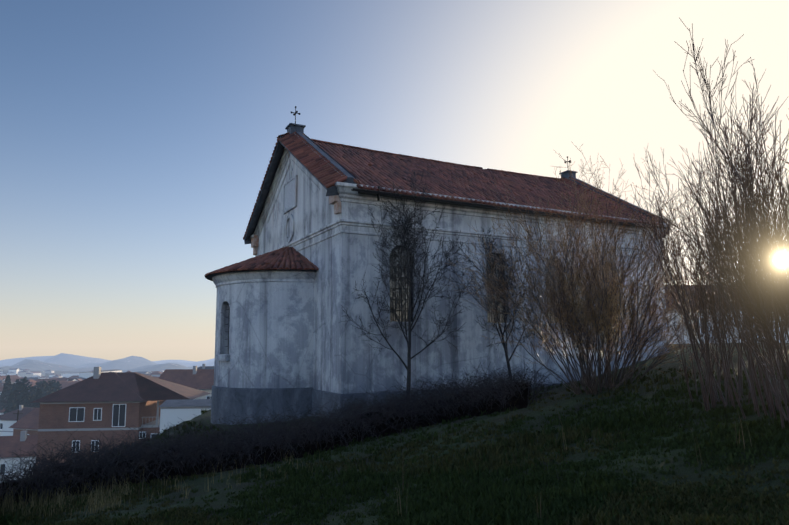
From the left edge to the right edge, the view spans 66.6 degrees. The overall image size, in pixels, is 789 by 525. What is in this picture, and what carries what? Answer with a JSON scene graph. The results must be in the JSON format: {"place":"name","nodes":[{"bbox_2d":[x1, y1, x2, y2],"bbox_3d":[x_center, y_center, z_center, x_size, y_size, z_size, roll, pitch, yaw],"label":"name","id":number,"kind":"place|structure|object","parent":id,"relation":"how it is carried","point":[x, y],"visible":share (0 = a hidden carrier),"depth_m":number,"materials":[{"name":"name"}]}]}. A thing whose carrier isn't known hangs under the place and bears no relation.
{"place":"outdoors","nodes":[
{"label":"outdoors","id":0,"kind":"place"},
{"bbox_2d":[0,343,788,524],"bbox_3d":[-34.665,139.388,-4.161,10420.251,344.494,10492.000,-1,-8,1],"label":"ground","id":1,"kind":"structure","parent":0,"point":[59,364],"depth_m":11.15,"materials":[{"name":"green plant"}]},
{"bbox_2d":[0,375,11,413],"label":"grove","id":2,"kind":"object","parent":1,"relation":"on","point":[7,386],"visible":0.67,"depth_m":208.71,"materials":[{"name":"green plant"}]},
{"bbox_2d":[0,375,18,377],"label":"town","id":3,"kind":"object","parent":1,"relation":"on","point":[13,376],"visible":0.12,"depth_m":401.44,"materials":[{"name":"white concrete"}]},
{"bbox_2d":[4,391,16,413],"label":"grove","id":4,"kind":"object","parent":1,"relation":"on","point":[10,405],"visible":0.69,"depth_m":174.82,"materials":[{"name":"green plant"}]},
{"bbox_2d":[2,377,23,382],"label":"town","id":5,"kind":"object","parent":1,"relation":"on","point":[13,379],"visible":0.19,"depth_m":382.04,"materials":[{"name":"grey glass"}]},
{"bbox_2d":[9,368,18,373],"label":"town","id":6,"kind":"object","parent":1,"relation":"on","point":[15,370],"visible":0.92,"depth_m":1014.80,"materials":[{"name":"white glass"}]},
{"bbox_2d":[0,405,34,435],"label":"house","id":7,"kind":"structure","parent":1,"relation":"on","point":[8,420],"depth_m":143.96,"materials":[{"name":"brown tile"}]},
{"bbox_2d":[0,430,37,481],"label":"house","id":8,"kind":"structure","parent":1,"relation":"on","point":[10,444],"depth_m":79.48,"materials":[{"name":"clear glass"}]},
{"bbox_2d":[7,378,34,405],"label":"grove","id":9,"kind":"object","parent":1,"relation":"on","point":[17,387],"visible":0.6,"depth_m":181.86,"materials":[{"name":"green plant"}]},
{"bbox_2d":[16,385,29,409],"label":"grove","id":10,"kind":"object","parent":1,"relation":"on","point":[23,399],"visible":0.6,"depth_m":178.93,"materials":[{"name":"green plant"}]},
{"bbox_2d":[18,371,28,376],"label":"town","id":11,"kind":"object","parent":1,"relation":"on","point":[21,373],"visible":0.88,"depth_m":997.11,"materials":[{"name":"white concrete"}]},
{"bbox_2d":[9,408,39,435],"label":"house","id":12,"kind":"structure","parent":1,"relation":"on","point":[29,422],"depth_m":92.33,"materials":[{"name":"brick"}]},
{"bbox_2d":[23,377,37,379],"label":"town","id":13,"kind":"object","parent":1,"relation":"on","point":[32,378],"visible":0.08,"depth_m":386.26,"materials":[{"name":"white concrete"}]},
{"bbox_2d":[29,372,40,376],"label":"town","id":14,"kind":"object","parent":1,"relation":"on","point":[36,373],"visible":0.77,"depth_m":1000.59,"materials":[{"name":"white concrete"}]},
{"bbox_2d":[30,388,42,407],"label":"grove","id":15,"kind":"object","parent":1,"relation":"on","point":[38,394],"visible":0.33,"depth_m":181.69,"materials":[{"name":"green plant"}]},
{"bbox_2d":[30,380,53,394],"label":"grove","id":16,"kind":"object","parent":1,"relation":"on","point":[37,385],"visible":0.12,"depth_m":213.08,"materials":[{"name":"green plant"}]},
{"bbox_2d":[41,388,53,396],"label":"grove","id":17,"kind":"object","parent":1,"relation":"on","point":[48,392],"visible":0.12,"depth_m":207.45,"materials":[{"name":"green plant"}]},
{"bbox_2d":[35,380,61,392],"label":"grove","id":18,"kind":"object","parent":1,"relation":"on","point":[55,385],"visible":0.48,"depth_m":211.81,"materials":[{"name":"green plant"}]},
{"bbox_2d":[36,379,69,381],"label":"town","id":19,"kind":"object","parent":1,"relation":"on","point":[39,380],"visible":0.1,"depth_m":316.25,"materials":[{"name":"brown glass"}]},
{"bbox_2d":[57,378,78,380],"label":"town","id":20,"kind":"object","parent":1,"relation":"on","point":[73,379],"visible":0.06,"depth_m":319.16,"materials":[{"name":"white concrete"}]},
{"bbox_2d":[60,382,76,386],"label":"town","id":21,"kind":"object","parent":1,"relation":"on","point":[66,384],"visible":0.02,"depth_m":275.03,"materials":[{"name":"brown glass"}]},
{"bbox_2d":[61,373,78,377],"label":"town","id":22,"kind":"object","parent":1,"relation":"on","point":[67,375],"visible":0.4,"depth_m":927.61,"materials":[{"name":"white glass"}]},
{"bbox_2d":[79,369,121,378],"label":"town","id":23,"kind":"object","parent":1,"relation":"on","point":[87,374],"visible":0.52,"depth_m":418.58,"materials":[{"name":"white glass"}]},
{"bbox_2d":[30,367,210,465],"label":"brick house","id":24,"kind":"structure","parent":1,"relation":"on","point":[96,404],"depth_m":65.57,"materials":[{"name":"red brick"}]},
{"bbox_2d":[146,371,162,376],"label":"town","id":25,"kind":"object","parent":1,"relation":"on","point":[157,374],"visible":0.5,"depth_m":452.09,"materials":[{"name":"glass"}]},
{"bbox_2d":[0,445,315,518],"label":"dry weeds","id":26,"kind":"object","parent":1,"relation":"on","point":[21,503],"visible":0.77,"depth_m":10.64,"materials":[{"name":"plant"}]},
{"bbox_2d":[159,399,210,432],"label":"white garage","id":27,"kind":"structure","parent":1,"relation":"on","point":[173,412],"depth_m":62.29,"materials":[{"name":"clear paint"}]},
{"bbox_2d":[159,366,213,398],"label":"house","id":28,"kind":"structure","parent":1,"relation":"on","point":[199,379],"depth_m":116.44,"materials":[{"name":"brown"}]},
{"bbox_2d":[197,364,213,368],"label":"house","id":29,"kind":"structure","parent":1,"relation":"on","point":[203,366],"depth_m":147.53,"materials":[{"name":"white glass"}]},
{"bbox_2d":[0,382,530,504],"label":"hedge","id":30,"kind":"object","parent":1,"relation":"on","point":[518,401],"visible":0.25,"depth_m":13.38,"materials":[{"name":"green plant"}]},
{"bbox_2d":[0,356,577,505],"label":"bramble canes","id":31,"kind":"object","parent":1,"relation":"on","point":[106,454],"visible":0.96,"depth_m":13.73,"materials":[{"name":"brown plant"}]},
{"bbox_2d":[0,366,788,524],"bbox_3d":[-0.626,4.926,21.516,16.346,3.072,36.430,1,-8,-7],"label":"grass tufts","id":32,"kind":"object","parent":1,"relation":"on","point":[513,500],"visible":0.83,"depth_m":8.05,"materials":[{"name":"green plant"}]},
{"bbox_2d":[339,171,478,398],"bbox_3d":[0.541,1.157,22.170,4.794,8.658,4.528,-4,-8,21],"label":"tree","id":33,"kind":"object","parent":1,"relation":"on","point":[410,266],"visible":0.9,"depth_m":21.23,"materials":[{"name":"brown plant"}]},
{"bbox_2d":[205,106,669,424],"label":"church","id":34,"kind":"structure","parent":1,"relation":"on","point":[283,335],"depth_m":23.62,"materials":[{"name":"paint"}]},
{"bbox_2d":[434,228,539,381],"bbox_3d":[3.866,1.896,22.140,3.852,6.429,3.280,3,-9,-27],"label":"tree","id":35,"kind":"object","parent":1,"relation":"on","point":[499,331],"visible":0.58,"depth_m":22.22,"materials":[{"name":"brown plant"}]},
{"bbox_2d":[445,144,744,394],"bbox_3d":[4.879,0.157,14.223,7.504,5.904,6.021,-1,-8,1],"label":"shrub","id":36,"kind":"object","parent":1,"relation":"on","point":[581,314],"visible":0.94,"depth_m":14.05,"materials":[{"name":"brown plant"}]},
{"bbox_2d":[664,302,736,401],"bbox_3d":[5.516,1.504,10.361,1.574,1.881,1.234,6,-10,-40],"label":"bush","id":37,"kind":"object","parent":1,"relation":"on","point":[685,367],"visible":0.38,"depth_m":10.55,"materials":[{"name":"red plant"}]},
{"bbox_2d":[625,145,787,410],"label":"bush","id":38,"kind":"object","parent":1,"relation":"on","point":[687,316],"visible":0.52,"depth_m":9.59,"materials":[{"name":"brown plant"}]},
{"bbox_2d":[637,34,788,419],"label":"bush","id":39,"kind":"object","parent":1,"relation":"on","point":[767,389],"visible":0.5,"depth_m":8.38,"materials":[{"name":"red plant"}]},
{"bbox_2d":[649,18,788,428],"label":"bush","id":40,"kind":"object","parent":1,"relation":"on","point":[760,269],"visible":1,"depth_m":7.14,"materials":[{"name":"red plant"}]},
{"bbox_2d":[664,283,788,343],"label":"house","id":41,"kind":"structure","parent":1,"relation":"on","point":[678,319],"depth_m":51.76,"materials":[{"name":"grey glass"}]},
{"bbox_2d":[0,0,788,361],"label":"sky","id":42,"kind":"structure","parent":0,"point":[138,138],"materials":[{"name":"blue"}]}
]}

